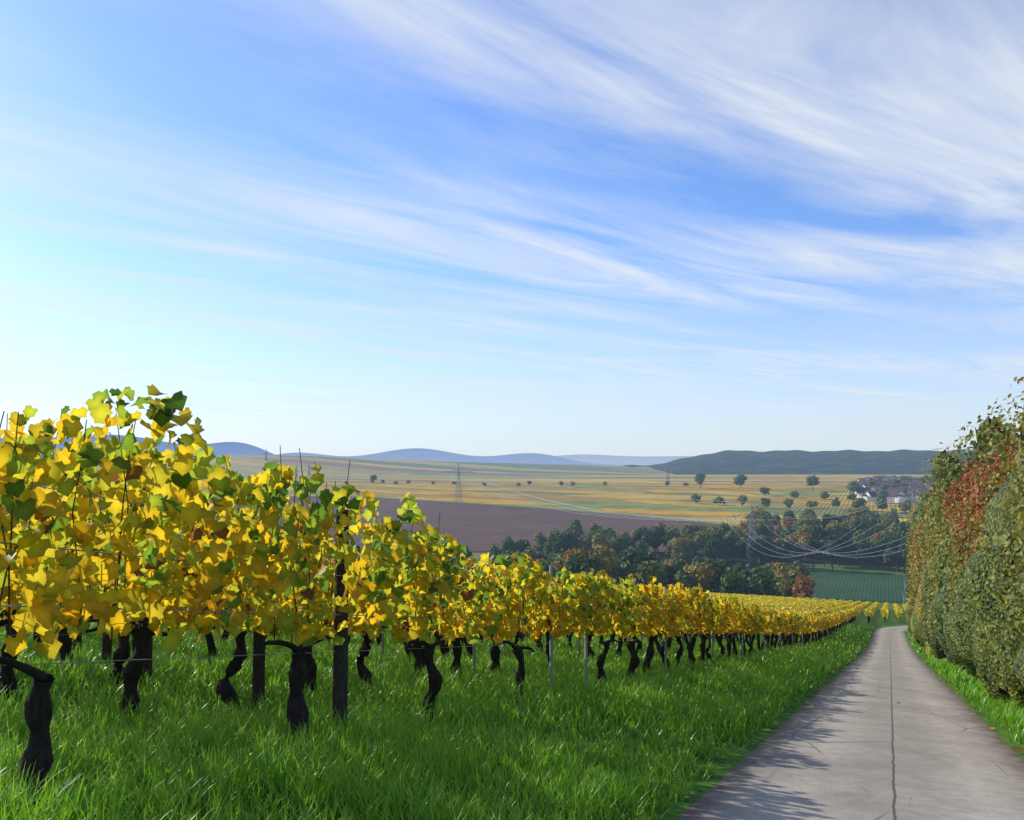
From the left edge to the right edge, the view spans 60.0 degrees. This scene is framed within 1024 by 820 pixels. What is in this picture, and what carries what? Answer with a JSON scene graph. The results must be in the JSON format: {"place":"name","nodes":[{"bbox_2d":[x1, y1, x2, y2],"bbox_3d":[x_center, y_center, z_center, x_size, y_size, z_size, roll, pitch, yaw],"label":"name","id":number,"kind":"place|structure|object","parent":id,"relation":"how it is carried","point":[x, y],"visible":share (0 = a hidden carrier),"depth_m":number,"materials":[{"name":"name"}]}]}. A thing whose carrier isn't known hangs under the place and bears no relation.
{"place":"outdoors","nodes":[
{"label":"outdoors","id":0,"kind":"place"},
{"bbox_2d":[0,434,274,458],"bbox_3d":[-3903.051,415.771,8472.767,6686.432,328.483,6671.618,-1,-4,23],"label":"hill","id":1,"kind":"structure","parent":0,"point":[233,449],"depth_m":7587.86,"materials":[{"name":"blue"}]},
{"bbox_2d":[0,411,715,648],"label":"vine shoots","id":2,"kind":"object","parent":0,"point":[115,588],"visible":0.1,"depth_m":7.21,"materials":[{"name":"yellow plant"}]},
{"bbox_2d":[15,497,732,553],"bbox_3d":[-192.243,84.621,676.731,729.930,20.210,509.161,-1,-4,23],"label":"brown field","id":3,"kind":"structure","parent":0,"point":[478,527],"depth_m":705.86,"materials":[{"name":"soil"}]},
{"bbox_2d":[96,455,675,476],"bbox_3d":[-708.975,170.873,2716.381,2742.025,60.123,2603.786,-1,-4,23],"label":"ridge fields","id":4,"kind":"structure","parent":0,"point":[254,465],"depth_m":2195.32,"materials":[{"name":"green plant"}]},
{"bbox_2d":[624,449,976,474],"bbox_3d":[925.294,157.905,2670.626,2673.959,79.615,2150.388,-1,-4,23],"label":"ridge forest","id":5,"kind":"object","parent":4,"relation":"on","point":[729,462],"visible":0.49,"depth_m":2204.95,"materials":[{"name":"green plant"}]},
{"bbox_2d":[97,496,737,526],"bbox_3d":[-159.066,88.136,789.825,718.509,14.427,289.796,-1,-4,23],"label":"field verge","id":6,"kind":"structure","parent":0,"point":[549,508],"depth_m":809.02,"materials":[{"name":"green plant"}]},
{"bbox_2d":[277,448,647,465],"bbox_3d":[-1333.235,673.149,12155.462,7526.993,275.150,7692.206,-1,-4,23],"label":"hill","id":7,"kind":"structure","parent":0,"point":[416,454],"depth_m":10693.48,"materials":[{"name":"blue"}]},
{"bbox_2d":[43,481,919,524],"bbox_3d":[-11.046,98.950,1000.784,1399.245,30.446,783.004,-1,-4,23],"label":"yellow fields","id":8,"kind":"structure","parent":0,"point":[680,506],"depth_m":972.67,"materials":[{"name":"yellow plant"}]},
{"bbox_2d":[0,552,1023,819],"bbox_3d":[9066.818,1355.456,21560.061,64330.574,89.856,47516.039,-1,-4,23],"label":"ground","id":9,"kind":"structure","parent":0,"point":[724,766],"depth_m":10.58,"materials":[{"name":"green plant"}]},
{"bbox_2d":[0,384,765,810],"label":"vine","id":10,"kind":"object","parent":9,"relation":"on","point":[181,523],"depth_m":7.16,"materials":[{"name":"yellow plant"}]},
{"bbox_2d":[0,485,771,665],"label":"vine wires","id":11,"kind":"object","parent":9,"relation":"on","point":[237,611],"visible":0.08,"depth_m":6.75,"materials":[{"name":"grey metal"}]},
{"bbox_2d":[0,527,843,662],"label":"vine","id":12,"kind":"object","parent":9,"relation":"on","point":[788,622],"depth_m":37.87,"materials":[{"name":"yellow plant"}]},
{"bbox_2d":[55,510,848,741],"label":"vineyard posts","id":13,"kind":"object","parent":9,"relation":"on","point":[340,676],"depth_m":9.99,"materials":[{"name":"wood"}]},
{"bbox_2d":[372,482,905,513],"bbox_3d":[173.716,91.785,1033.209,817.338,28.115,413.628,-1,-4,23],"label":"trees","id":14,"kind":"object","parent":9,"relation":"on","point":[765,495],"visible":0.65,"depth_m":961.17,"materials":[{"name":"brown plant"}]},
{"bbox_2d":[399,590,905,640],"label":"vine","id":15,"kind":"object","parent":9,"relation":"on","point":[850,609],"depth_m":135.52,"materials":[{"name":"yellow plant"}]},
{"bbox_2d":[521,535,907,572],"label":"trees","id":16,"kind":"object","parent":9,"relation":"on","point":[831,562],"visible":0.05,"depth_m":479.13,"materials":[{"name":"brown plant"}]},
{"bbox_2d":[316,505,913,597],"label":"valley trees","id":17,"kind":"object","parent":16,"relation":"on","point":[658,565],"depth_m":475.57,"materials":[{"name":"green plant"}]},
{"bbox_2d":[855,476,933,502],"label":"village walls","id":18,"kind":"structure","parent":9,"relation":"on","point":[866,496],"depth_m":862.52,"materials":[{"name":"white paint"}]},
{"bbox_2d":[857,475,933,496],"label":"village roofs","id":19,"kind":"structure","parent":18,"relation":"on","point":[894,491],"depth_m":917.60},
{"bbox_2d":[904,484,932,644],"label":"hedge","id":20,"kind":"object","parent":9,"relation":"on","point":[911,560],"depth_m":79.46,"materials":[{"name":"green plant"}]},
{"bbox_2d":[912,405,1018,673],"bbox_3d":[25.092,8.735,47.205,6.566,15.752,40.533,-1,-4,23],"label":"hedge","id":21,"kind":"object","parent":9,"relation":"on","point":[935,537],"depth_m":41.83,"materials":[{"name":"green plant"}]},
{"bbox_2d":[941,376,1023,707],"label":"hedge","id":22,"kind":"object","parent":9,"relation":"on","point":[980,579],"depth_m":16.89,"materials":[{"name":"green plant"}]},
{"bbox_2d":[0,0,1023,455],"label":"sky","id":23,"kind":"structure","parent":0,"point":[331,227],"materials":[{"name":"blue"}]},
{"bbox_2d":[95,474,930,482],"bbox_3d":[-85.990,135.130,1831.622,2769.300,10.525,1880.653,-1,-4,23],"label":"pale fields","id":24,"kind":"structure","parent":0,"point":[794,478],"depth_m":1502.56,"materials":[{"name":"beige plant"}]},
{"bbox_2d":[264,449,917,610],"bbox_3d":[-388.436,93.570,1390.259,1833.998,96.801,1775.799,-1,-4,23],"label":"power line pylons","id":25,"kind":"object","parent":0,"point":[735,516],"visible":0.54,"depth_m":479.55,"materials":[{"name":"silver metal"}]},
{"bbox_2d":[450,463,912,557],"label":"pylon cables","id":26,"kind":"object","parent":25,"relation":"on","point":[672,518],"visible":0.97,"depth_m":521.81,"materials":[{"name":"grey metal"}]},
{"bbox_2d":[557,454,692,464],"bbox_3d":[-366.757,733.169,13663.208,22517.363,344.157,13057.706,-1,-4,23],"label":"hill","id":27,"kind":"structure","parent":0,"point":[624,460],"depth_m":14554.61,"materials":[{"name":"blue"}]},
{"bbox_2d":[344,472,932,511],"bbox_3d":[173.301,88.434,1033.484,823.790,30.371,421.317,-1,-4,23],"label":"trees","id":28,"kind":"object","parent":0,"point":[811,504],"depth_m":902.25,"materials":[{"name":"green plant"}]},
{"bbox_2d":[518,550,770,566],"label":"wood floor","id":29,"kind":"structure","parent":0,"point":[663,556],"depth_m":506.94,"materials":[{"name":"plant"}]},
{"bbox_2d":[733,526,905,565],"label":"wood floor","id":30,"kind":"structure","parent":0,"point":[873,560],"depth_m":495.54,"materials":[{"name":"plant"}]},
{"bbox_2d":[746,569,907,602],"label":"green field","id":31,"kind":"structure","parent":0,"point":[862,586],"depth_m":403.05,"materials":[{"name":"green plant"}]},
{"bbox_2d":[676,625,1023,819],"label":"road","id":32,"kind":"structure","parent":0,"point":[863,745],"depth_m":10.18,"materials":[{"name":"grey concrete"}]},
{"bbox_2d":[638,653,1021,819],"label":"grass tufts","id":33,"kind":"object","parent":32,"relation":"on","point":[1017,750],"visible":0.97,"depth_m":13.23,"materials":[{"name":"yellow plant"}]}
]}

